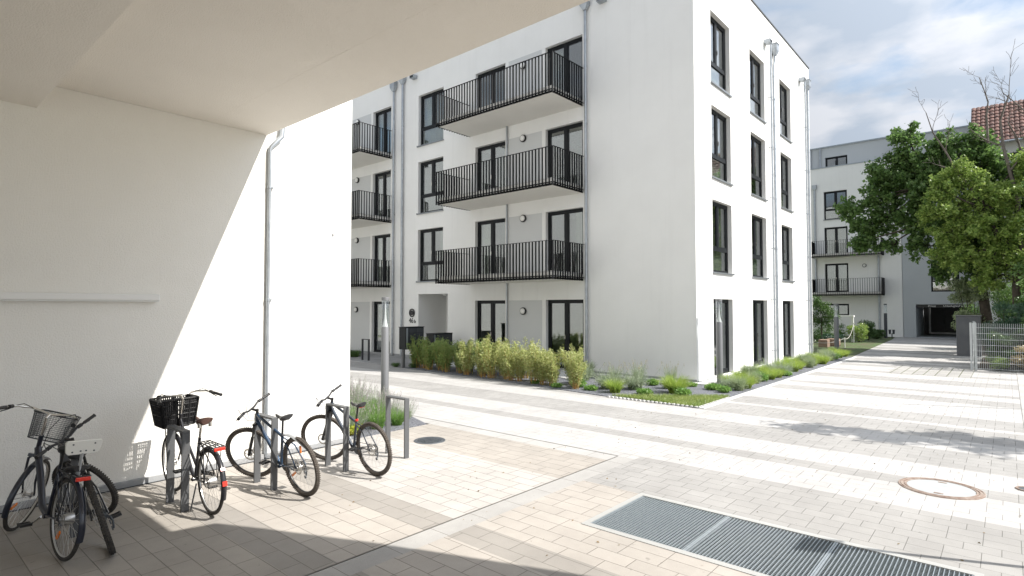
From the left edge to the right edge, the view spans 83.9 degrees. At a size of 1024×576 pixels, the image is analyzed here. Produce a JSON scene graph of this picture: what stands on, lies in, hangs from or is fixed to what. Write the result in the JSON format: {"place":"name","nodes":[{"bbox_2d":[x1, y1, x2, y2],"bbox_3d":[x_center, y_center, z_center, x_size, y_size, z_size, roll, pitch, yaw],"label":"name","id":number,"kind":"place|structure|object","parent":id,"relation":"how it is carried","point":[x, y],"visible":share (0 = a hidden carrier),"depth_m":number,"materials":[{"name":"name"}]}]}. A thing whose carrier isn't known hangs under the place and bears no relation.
{"place":"outdoors","nodes":[
{"label":"outdoors","id":0,"kind":"place"},
{"bbox_2d":[0,424,605,575],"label":"forecourt","id":1,"kind":"structure","parent":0,"point":[260,528],"depth_m":6.06,"materials":[{"name":"beige concrete"}]},
{"bbox_2d":[0,403,102,560],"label":"bicycle","id":2,"kind":"object","parent":1,"relation":"on","point":[52,510],"visible":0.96,"depth_m":5.19,"materials":[{"name":"black metal"}]},
{"bbox_2d":[58,440,80,537],"bbox_3d":[-4.351,1.954,5.603,0.464,0.862,0.080,-2,-2,41],"label":"bicycle stand","id":3,"kind":"object","parent":1,"relation":"on","point":[72,534],"visible":0.2,"depth_m":5.46,"materials":[{"name":"grey metal"}]},
{"bbox_2d":[34,414,121,555],"bbox_3d":[-4.042,1.831,5.405,1.745,1.100,0.714,-2,-2,41],"label":"bicycle","id":4,"kind":"object","parent":1,"relation":"on","point":[98,512],"visible":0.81,"depth_m":5.22,"materials":[{"name":"black metal"}]},
{"bbox_2d":[0,443,342,513],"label":"drain channel","id":5,"kind":"object","parent":1,"relation":"on","point":[180,476],"depth_m":7.19,"materials":[{"name":"grey metal"}]},
{"bbox_2d":[166,425,189,512],"bbox_3d":[-3.684,1.976,6.279,0.464,0.862,0.080,-2,-2,41],"label":"bicycle stand","id":6,"kind":"object","parent":1,"relation":"on","point":[185,466],"visible":1,"depth_m":6.16,"materials":[{"name":"grey metal"}]},
{"bbox_2d":[149,388,226,514],"bbox_3d":[-3.616,1.793,6.410,1.868,1.233,0.678,-2,-2,41],"label":"bicycle","id":7,"kind":"object","parent":1,"relation":"on","point":[165,413],"visible":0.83,"depth_m":6.49,"materials":[{"name":"black metal"}]},
{"bbox_2d":[253,413,277,490],"bbox_3d":[-3.028,1.999,7.003,0.464,0.862,0.080,-2,-2,41],"label":"bicycle stand","id":8,"kind":"object","parent":1,"relation":"on","point":[274,459],"visible":0.94,"depth_m":6.88,"materials":[{"name":"grey metal"}]},
{"bbox_2d":[225,393,320,496],"bbox_3d":[-2.927,1.881,6.843,1.748,1.093,0.617,-2,-2,41],"label":"bicycle","id":9,"kind":"object","parent":1,"relation":"on","point":[283,462],"visible":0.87,"depth_m":6.78,"materials":[{"name":"black metal"}]},
{"bbox_2d":[0,0,589,512],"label":"passage building","id":10,"kind":"structure","parent":1,"relation":"on","point":[188,162],"depth_m":6.85,"materials":[{"name":"white paint"}]},
{"bbox_2d":[0,292,159,301],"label":"strip light","id":11,"kind":"object","parent":10,"relation":"attached to","point":[15,296],"visible":1,"depth_m":6.56,"materials":[{"name":"white plastic"}]},
{"bbox_2d":[325,403,348,471],"bbox_3d":[-2.387,2.024,7.763,0.464,0.862,0.080,-2,-2,41],"label":"bicycle stand","id":12,"kind":"object","parent":1,"relation":"on","point":[345,438],"visible":1,"depth_m":7.64,"materials":[{"name":"grey metal"}]},
{"bbox_2d":[301,384,392,475],"bbox_3d":[-2.276,1.909,7.657,1.752,1.089,0.575,-2,-2,41],"label":"bicycle","id":13,"kind":"object","parent":1,"relation":"on","point":[356,447],"visible":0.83,"depth_m":7.58,"materials":[{"name":"metal"}]},
{"bbox_2d":[385,395,408,458],"bbox_3d":[-1.700,2.046,8.431,0.464,0.862,0.080,-2,-2,41],"label":"bicycle stand","id":14,"kind":"object","parent":1,"relation":"on","point":[406,423],"visible":0.92,"depth_m":8.30,"materials":[{"name":"grey metal"}]},
{"bbox_2d":[414,437,444,443],"bbox_3d":[-1.355,2.505,9.369,0.524,0.011,0.524,-2,-2,41],"label":"manhole cover","id":15,"kind":"object","parent":1,"relation":"on","point":[429,440],"visible":1,"depth_m":9.34,"materials":[{"name":"metal"}]},
{"bbox_2d":[412,416,615,459],"bbox_3d":[-0.395,2.526,9.899,4.914,0.001,0.300,-2,-2,41],"label":"forecourt edge","id":16,"kind":"object","parent":1,"relation":"on","point":[594,454],"visible":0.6,"depth_m":9.44,"materials":[{"name":"grey concrete"}]},
{"bbox_2d":[349,396,425,439],"bbox_3d":[-3.662,2.615,12.353,5.360,0.042,3.240,-2,-2,41],"label":"planting bed","id":17,"kind":"object","parent":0,"point":[414,422],"visible":0.1,"depth_m":10.32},
{"bbox_2d":[362,398,399,429],"bbox_3d":[-2.367,2.249,10.257,0.755,0.571,0.736,1,-2,-35],"label":"lavender","id":18,"kind":"object","parent":17,"relation":"on","point":[378,419],"visible":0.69,"depth_m":10.19,"materials":[{"name":"green plant"}]},
{"bbox_2d":[381,297,388,401],"bbox_3d":[-2.845,1.414,12.769,0.170,2.410,0.170,-2,-2,41],"label":"bollard lamp","id":19,"kind":"object","parent":17,"relation":"on","point":[385,355],"visible":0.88,"depth_m":12.70,"materials":[{"name":"grey metal"}]},
{"bbox_2d":[377,401,413,425],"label":"lavender","id":20,"kind":"object","parent":17,"relation":"on","point":[396,421],"visible":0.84,"depth_m":10.49,"materials":[{"name":"green plant"}]},
{"bbox_2d":[350,353,434,367],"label":"entrance path","id":21,"kind":"structure","parent":0,"point":[375,358],"depth_m":23.69,"materials":[{"name":"grey concrete"}]},
{"bbox_2d":[426,332,451,344],"bbox_3d":[-2.838,2.346,22.278,0.440,1.170,1.030,-2,-2,41],"label":"letterbox unit","id":22,"kind":"object","parent":21,"relation":"on","point":[431,337],"visible":0.35,"depth_m":22.03,"materials":[{"name":"black metal"}]},
{"bbox_2d":[307,456,633,575],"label":"paved gutter","id":23,"kind":"object","parent":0,"point":[359,563],"visible":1,"depth_m":5.74,"materials":[{"name":"beige concrete"}]},
{"bbox_2d":[411,413,622,454],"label":"courtyard paving","id":24,"kind":"structure","parent":0,"point":[534,437],"depth_m":9.75,"materials":[{"name":"grey concrete"}]},
{"bbox_2d":[351,457,693,575],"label":"driveway","id":25,"kind":"structure","parent":0,"point":[485,547],"depth_m":5.68,"materials":[{"name":"beige concrete"}]},
{"bbox_2d":[350,0,812,381],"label":"apartment building","id":26,"kind":"structure","parent":0,"point":[649,178],"depth_m":19.97,"materials":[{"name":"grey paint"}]},
{"bbox_2d":[374,301,389,352],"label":"balcony door","id":27,"kind":"structure","parent":26,"relation":"in","point":[379,307],"depth_m":27.81,"materials":[{"name":"black glass"}]},
{"bbox_2d":[374,234,389,281],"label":"balcony door","id":28,"kind":"structure","parent":26,"relation":"in","point":[382,242],"depth_m":26.98,"materials":[{"name":"clear glass"}]},
{"bbox_2d":[375,171,390,217],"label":"balcony door","id":29,"kind":"structure","parent":26,"relation":"in","point":[382,180],"depth_m":28.00,"materials":[{"name":"grey glass"}]},
{"bbox_2d":[375,108,390,152],"bbox_3d":[-5.936,-7.190,26.832,1.400,2.370,0.255,-2,-2,41],"label":"balcony door","id":30,"kind":"structure","parent":26,"relation":"in","point":[383,118],"depth_m":26.89,"materials":[{"name":"glass"}]},
{"bbox_2d":[416,227,442,282],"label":"window","id":31,"kind":"structure","parent":26,"relation":"in","point":[431,240],"depth_m":24.86,"materials":[{"name":"glass"}]},
{"bbox_2d":[416,158,443,214],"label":"window","id":32,"kind":"structure","parent":26,"relation":"in","point":[429,169],"depth_m":25.90,"materials":[{"name":"grey glass"}]},
{"bbox_2d":[417,89,443,147],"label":"window","id":33,"kind":"structure","parent":26,"relation":"in","point":[430,134],"depth_m":24.85,"materials":[{"name":"grey glass"}]},
{"bbox_2d":[477,300,504,348],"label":"balcony door","id":34,"kind":"structure","parent":26,"relation":"in","point":[491,313],"depth_m":23.63,"materials":[{"name":"grey glass"}]},
{"bbox_2d":[478,218,504,273],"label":"balcony door","id":35,"kind":"structure","parent":26,"relation":"in","point":[492,232],"depth_m":22.53,"materials":[{"name":"clear glass"}]},
{"bbox_2d":[478,142,504,190],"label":"balcony door","id":36,"kind":"structure","parent":26,"relation":"in","point":[497,150],"depth_m":23.69,"materials":[{"name":"glass"}]},
{"bbox_2d":[478,65,504,107],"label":"balcony door","id":37,"kind":"structure","parent":26,"relation":"in","point":[501,67],"depth_m":23.79,"materials":[{"name":"black glass"}]},
{"bbox_2d":[548,208,582,272],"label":"balcony door","id":38,"kind":"structure","parent":26,"relation":"in","point":[565,225],"depth_m":20.22,"materials":[{"name":"clear glass"}]},
{"bbox_2d":[548,122,582,186],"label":"balcony door","id":39,"kind":"structure","parent":26,"relation":"in","point":[570,137],"depth_m":21.23,"materials":[{"name":"glass"}]},
{"bbox_2d":[548,37,582,101],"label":"balcony door","id":40,"kind":"structure","parent":26,"relation":"in","point":[571,50],"depth_m":20.39,"materials":[{"name":"black glass"}]},
{"bbox_2d":[548,300,583,367],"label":"balcony door","id":41,"kind":"structure","parent":26,"relation":"in","point":[565,317],"depth_m":21.60,"materials":[{"name":"glass"}]},
{"bbox_2d":[713,299,728,375],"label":"terrace door","id":42,"kind":"structure","parent":26,"relation":"in","point":[724,309],"depth_m":18.69,"materials":[{"name":"black metal"}]},
{"bbox_2d":[710,15,732,97],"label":"window","id":43,"kind":"structure","parent":26,"relation":"in","point":[717,32],"depth_m":18.77,"materials":[{"name":"black glass"}]},
{"bbox_2d":[711,108,733,185],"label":"window","id":44,"kind":"structure","parent":26,"relation":"in","point":[718,122],"depth_m":18.74,"materials":[{"name":"black glass"}]},
{"bbox_2d":[712,201,734,275],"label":"window","id":45,"kind":"structure","parent":26,"relation":"in","point":[719,211],"depth_m":18.68,"materials":[{"name":"grey glass"}]},
{"bbox_2d":[749,54,766,123],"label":"window","id":46,"kind":"structure","parent":26,"relation":"in","point":[755,92],"depth_m":21.58,"materials":[{"name":"glass"}]},
{"bbox_2d":[753,300,763,365],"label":"terrace door","id":47,"kind":"structure","parent":26,"relation":"in","point":[758,305],"depth_m":21.34,"materials":[{"name":"glass"}]},
{"bbox_2d":[750,134,767,201],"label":"window","id":48,"kind":"structure","parent":26,"relation":"in","point":[756,161],"depth_m":21.57,"materials":[{"name":"black glass"}]},
{"bbox_2d":[752,215,768,279],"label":"window","id":49,"kind":"structure","parent":26,"relation":"in","point":[757,230],"depth_m":21.44,"materials":[{"name":"glass"}]},
{"bbox_2d":[779,83,792,143],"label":"window","id":50,"kind":"structure","parent":26,"relation":"in","point":[782,91],"depth_m":24.26,"materials":[{"name":"glass"}]},
{"bbox_2d":[783,301,790,357],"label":"terrace door","id":51,"kind":"structure","parent":26,"relation":"in","point":[786,304],"depth_m":23.97,"materials":[{"name":"glass"}]},
{"bbox_2d":[780,155,793,212],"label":"window","id":52,"kind":"structure","parent":26,"relation":"in","point":[783,161],"depth_m":24.16,"materials":[{"name":"glass"}]},
{"bbox_2d":[781,226,794,281],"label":"window","id":53,"kind":"structure","parent":26,"relation":"in","point":[785,231],"depth_m":24.08,"materials":[{"name":"clear glass"}]},
{"bbox_2d":[435,362,775,384],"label":"terrace","id":54,"kind":"structure","parent":0,"point":[714,380],"depth_m":17.71,"materials":[{"name":"concrete"}]},
{"bbox_2d":[405,356,851,407],"bbox_3d":[5.225,2.943,22.351,11.350,0.042,16.680,-2,-2,41],"label":"planting bed","id":55,"kind":"object","parent":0,"point":[659,389],"visible":0.4,"depth_m":16.02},
{"bbox_2d":[399,326,423,367],"bbox_3d":[-3.676,2.148,20.832,0.400,1.470,0.880,-2,-2,41],"label":"letterbox unit","id":56,"kind":"object","parent":55,"relation":"on","point":[406,334],"visible":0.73,"depth_m":20.56,"materials":[{"name":"black metal"}]},
{"bbox_2d":[407,334,425,367],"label":"bamboo clump","id":57,"kind":"object","parent":55,"relation":"on","point":[413,355],"visible":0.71,"depth_m":20.39,"materials":[{"name":"plant"}]},
{"bbox_2d":[419,337,438,369],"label":"bamboo clump","id":58,"kind":"object","parent":55,"relation":"on","point":[428,357],"visible":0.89,"depth_m":19.75,"materials":[{"name":"plant"}]},
{"bbox_2d":[435,339,454,371],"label":"bamboo clump","id":59,"kind":"object","parent":55,"relation":"on","point":[445,358],"visible":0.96,"depth_m":19.04,"materials":[{"name":"plant"}]},
{"bbox_2d":[455,337,476,374],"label":"bamboo clump","id":60,"kind":"object","parent":55,"relation":"on","point":[465,357],"visible":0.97,"depth_m":18.25,"materials":[{"name":"plant"}]},
{"bbox_2d":[471,338,495,377],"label":"bamboo clump","id":61,"kind":"object","parent":55,"relation":"on","point":[480,368],"visible":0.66,"depth_m":17.68,"materials":[{"name":"plant"}]},
{"bbox_2d":[478,333,503,377],"bbox_3d":[-0.629,2.075,17.560,0.804,1.387,0.893,0,-2,8],"label":"bamboo clump","id":62,"kind":"object","parent":55,"relation":"on","point":[491,366],"visible":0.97,"depth_m":17.42,"materials":[{"name":"plant"}]},
{"bbox_2d":[498,341,523,380],"bbox_3d":[-0.030,2.155,16.895,0.843,1.184,0.651,-1,-2,23],"label":"bamboo clump","id":63,"kind":"object","parent":55,"relation":"on","point":[506,358],"visible":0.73,"depth_m":16.91,"materials":[{"name":"plant"}]},
{"bbox_2d":[506,346,530,381],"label":"bamboo clump","id":64,"kind":"object","parent":55,"relation":"on","point":[519,370],"visible":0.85,"depth_m":16.68,"materials":[{"name":"plant"}]},
{"bbox_2d":[520,339,544,383],"bbox_3d":[0.636,2.087,16.230,0.738,1.273,0.820,1,-2,-26],"label":"bamboo clump","id":65,"kind":"object","parent":55,"relation":"on","point":[533,373],"visible":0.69,"depth_m":16.11,"materials":[{"name":"plant"}]},
{"bbox_2d":[529,349,553,384],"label":"bamboo clump","id":66,"kind":"object","parent":55,"relation":"on","point":[540,373],"visible":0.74,"depth_m":15.96,"materials":[{"name":"plant"}]},
{"bbox_2d":[538,349,562,385],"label":"bamboo clump","id":67,"kind":"object","parent":55,"relation":"on","point":[552,373],"visible":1,"depth_m":15.74,"materials":[{"name":"plant"}]},
{"bbox_2d":[559,343,586,380],"bbox_3d":[1.682,2.118,15.915,0.767,1.191,0.690,1,-2,-21],"label":"bamboo clump","id":68,"kind":"object","parent":55,"relation":"on","point":[564,357],"visible":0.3,"depth_m":15.89,"materials":[{"name":"plant"}]},
{"bbox_2d":[565,347,587,388],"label":"bamboo clump","id":69,"kind":"object","parent":55,"relation":"on","point":[575,374],"visible":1,"depth_m":15.08,"materials":[{"name":"plant"}]},
{"bbox_2d":[585,367,627,389],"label":"sage plant","id":70,"kind":"object","parent":55,"relation":"on","point":[600,381],"visible":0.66,"depth_m":15.13,"materials":[{"name":"green plant"}]},
{"bbox_2d":[601,377,627,392],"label":"grass tuft","id":71,"kind":"object","parent":55,"relation":"on","point":[612,387],"visible":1,"depth_m":14.45,"materials":[{"name":"green plant"}]},
{"bbox_2d":[617,365,659,389],"bbox_3d":[3.157,2.372,15.100,1.234,0.657,1.190,0,-2,-11],"label":"sage plant","id":72,"kind":"object","parent":55,"relation":"on","point":[636,383],"visible":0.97,"depth_m":14.99,"materials":[{"name":"green plant"}]},
{"bbox_2d":[612,392,729,406],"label":"grass","id":73,"kind":"structure","parent":55,"relation":"on","point":[696,399],"depth_m":13.40,"materials":[{"name":"green plant"}]},
{"bbox_2d":[657,372,694,393],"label":"grass tuft","id":74,"kind":"object","parent":55,"relation":"on","point":[670,384],"visible":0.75,"depth_m":14.35,"materials":[{"name":"green plant"}]},
{"bbox_2d":[716,299,722,383],"bbox_3d":[5.932,1.524,16.294,0.176,2.420,0.176,-2,-2,41],"label":"bollard lamp","id":75,"kind":"object","parent":55,"relation":"on","point":[719,349],"visible":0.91,"depth_m":16.22,"materials":[{"name":"grey metal"}]},
{"bbox_2d":[728,375,749,390],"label":"sage plant","id":76,"kind":"object","parent":55,"relation":"on","point":[738,384],"visible":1,"depth_m":14.82,"materials":[{"name":"green plant"}]},
{"bbox_2d":[305,380,1021,575],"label":"ground","id":77,"kind":"structure","parent":0,"point":[577,471],"depth_m":5.51,"materials":[{"name":"grey concrete"}]},
{"bbox_2d":[1016,365,1023,423],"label":"edging","id":78,"kind":"object","parent":77,"relation":"on","point":[1020,377],"depth_m":15.68,"materials":[{"name":"white concrete"}]},
{"bbox_2d":[350,335,1023,528],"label":"courtyard paving","id":79,"kind":"structure","parent":0,"point":[963,430],"depth_m":10.75,"materials":[{"name":"grey concrete"}]},
{"bbox_2d":[699,357,856,408],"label":"kerb","id":80,"kind":"structure","parent":79,"relation":"on","point":[739,395],"depth_m":15.62,"materials":[{"name":"concrete"}]},
{"bbox_2d":[810,125,979,338],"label":"apartment building","id":81,"kind":"structure","parent":79,"relation":"on","point":[902,285],"depth_m":43.27,"materials":[{"name":"white paint"}]},
{"bbox_2d":[823,190,846,220],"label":"window","id":82,"kind":"structure","parent":81,"relation":"in","point":[834,196],"depth_m":46.00,"materials":[{"name":"glass"}]},
{"bbox_2d":[825,155,846,166],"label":"window","id":83,"kind":"structure","parent":81,"relation":"in","point":[839,160],"depth_m":46.73,"materials":[{"name":"grey glass"}]},
{"bbox_2d":[825,226,847,253],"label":"balcony door","id":84,"kind":"structure","parent":81,"relation":"in","point":[833,234],"depth_m":45.82,"materials":[{"name":"clear glass"}]},
{"bbox_2d":[825,263,848,291],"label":"balcony door","id":85,"kind":"structure","parent":81,"relation":"in","point":[834,272],"depth_m":45.66,"materials":[{"name":"clear glass"}]},
{"bbox_2d":[931,264,958,291],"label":"window","id":86,"kind":"structure","parent":81,"relation":"in","point":[934,288],"depth_m":41.14,"materials":[{"name":"glass"}]},
{"bbox_2d":[929,308,971,333],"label":"passage gate","id":87,"kind":"structure","parent":81,"relation":"attached to","point":[939,323],"depth_m":43.63,"materials":[{"name":"black metal"}]},
{"bbox_2d":[886,365,974,377],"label":"paving","id":88,"kind":"structure","parent":79,"relation":"on","point":[938,371],"depth_m":19.34,"materials":[{"name":"grey concrete"}]},
{"bbox_2d":[898,477,985,499],"bbox_3d":[5.203,2.428,6.916,0.854,0.015,0.854,-2,-2,41],"label":"manhole cover","id":89,"kind":"object","parent":79,"relation":"on","point":[941,488],"visible":1,"depth_m":6.89,"materials":[{"name":"metal"}]},
{"bbox_2d":[955,315,981,356],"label":"dark wall block","id":90,"kind":"structure","parent":79,"relation":"on","point":[963,334],"depth_m":25.37,"materials":[{"name":"concrete"}]},
{"bbox_2d":[969,321,975,369],"bbox_3d":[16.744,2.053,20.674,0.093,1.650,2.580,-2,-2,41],"label":"fence post","id":91,"kind":"object","parent":79,"relation":"on","point":[972,360],"visible":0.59,"depth_m":19.72,"materials":[{"name":"grey metal"}]},
{"bbox_2d":[974,323,1023,370],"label":"fence panel","id":92,"kind":"object","parent":79,"relation":"on","point":[976,349],"visible":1,"depth_m":19.27,"materials":[{"name":"grey metal"}]},
{"bbox_2d":[484,467,984,575],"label":"driveway","id":93,"kind":"structure","parent":0,"point":[948,540],"depth_m":5.58,"materials":[{"name":"beige concrete"}]},
{"bbox_2d":[581,493,983,575],"bbox_3d":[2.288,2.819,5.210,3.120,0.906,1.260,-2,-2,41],"label":"floor grate","id":94,"kind":"object","parent":93,"relation":"in","point":[641,517],"visible":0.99,"depth_m":5.29,"materials":[{"name":"grey metal"}]},
{"bbox_2d":[813,336,893,356],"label":"garden soil","id":95,"kind":"structure","parent":0,"point":[856,347],"depth_m":32.14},
{"bbox_2d":[812,295,840,338],"bbox_3d":[18.345,1.804,33.652,2.001,3.000,1.581,-2,-2,41],"label":"young tree","id":96,"kind":"object","parent":95,"relation":"on","point":[818,303],"visible":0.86,"depth_m":33.53,"materials":[{"name":"green plant"}]},
{"bbox_2d":[834,304,838,348],"bbox_3d":[16.758,2.000,29.426,0.220,2.330,0.220,-2,-2,41],"label":"bollard lamp","id":97,"kind":"object","parent":95,"relation":"on","point":[836,331],"visible":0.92,"depth_m":29.34,"materials":[{"name":"grey metal"}]},
{"bbox_2d":[845,323,868,341],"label":"shrub","id":98,"kind":"object","parent":95,"relation":"on","point":[862,330],"visible":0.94,"depth_m":34.93,"materials":[{"name":"green plant"}]},
{"bbox_2d":[753,0,1023,148],"label":"sky","id":99,"kind":"structure","parent":0,"point":[863,58],"materials":[{"name":"blue"}]},
{"bbox_2d":[978,353,1019,370],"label":"soil","id":100,"kind":"structure","parent":0,"point":[1011,367],"depth_m":20.92,"materials":[{"name":"grey soil"}]},
{"bbox_2d":[832,120,1023,353],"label":"maple tree","id":101,"kind":"object","parent":100,"relation":"on","point":[907,174],"visible":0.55,"depth_m":28.62,"materials":[{"name":"green plant"}]},
{"bbox_2d":[909,42,1023,283],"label":"bare tree","id":102,"kind":"object","parent":100,"relation":"on","point":[1011,176],"visible":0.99,"depth_m":25.07,"materials":[{"name":"brown plant"}]},
{"bbox_2d":[914,147,1023,347],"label":"tree","id":103,"kind":"object","parent":100,"relation":"on","point":[999,196],"visible":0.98,"depth_m":25.18,"materials":[{"name":"green plant"}]},
{"bbox_2d":[947,279,990,329],"bbox_3d":[21.832,1.320,27.325,1.487,3.561,1.620,0,-2,0],"label":"shrub","id":104,"kind":"object","parent":100,"relation":"on","point":[967,295],"visible":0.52,"depth_m":27.39,"materials":[{"name":"green plant"}]},
{"bbox_2d":[959,282,1022,321],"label":"shrub","id":105,"kind":"object","parent":100,"relation":"on","point":[1005,295],"visible":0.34,"depth_m":28.90,"materials":[{"name":"green plant"}]},
{"bbox_2d":[971,99,1023,322],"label":"neighbour house","id":106,"kind":"structure","parent":100,"relation":"on","point":[978,114],"depth_m":35.95,"materials":[{"name":"red tile"}]},
{"bbox_2d":[985,355,1010,370],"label":"wild plant","id":107,"kind":"object","parent":100,"relation":"on","point":[1001,365],"visible":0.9,"depth_m":19.55,"materials":[{"name":"green plant"}]},
{"bbox_2d":[976,300,1023,349],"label":"shrub","id":108,"kind":"object","parent":100,"relation":"on","point":[996,325],"visible":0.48,"depth_m":21.39,"materials":[{"name":"green plant"}]},
{"bbox_2d":[982,66,1023,151],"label":"bare tree","id":109,"kind":"object","parent":100,"relation":"on","point":[1018,142],"visible":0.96,"depth_m":25.00,"materials":[{"name":"brown plant"}]},
{"bbox_2d":[985,331,1021,368],"bbox_3d":[17.339,2.191,20.144,1.221,1.363,1.255,0,-2,-9],"label":"shrub","id":110,"kind":"object","parent":100,"relation":"on","point":[1006,343],"visible":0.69,"depth_m":19.87,"materials":[{"name":"green plant"}]},
{"bbox_2d":[1008,177,1023,299],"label":"dark tree","id":111,"kind":"object","parent":100,"relation":"on","point":[1020,272],"visible":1,"depth_m":21.95,"materials":[{"name":"green plant"}]},
{"bbox_2d":[980,522,1023,575],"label":"driveway","id":112,"kind":"structure","parent":0,"point":[1002,550],"depth_m":5.12,"materials":[{"name":"beige concrete"}]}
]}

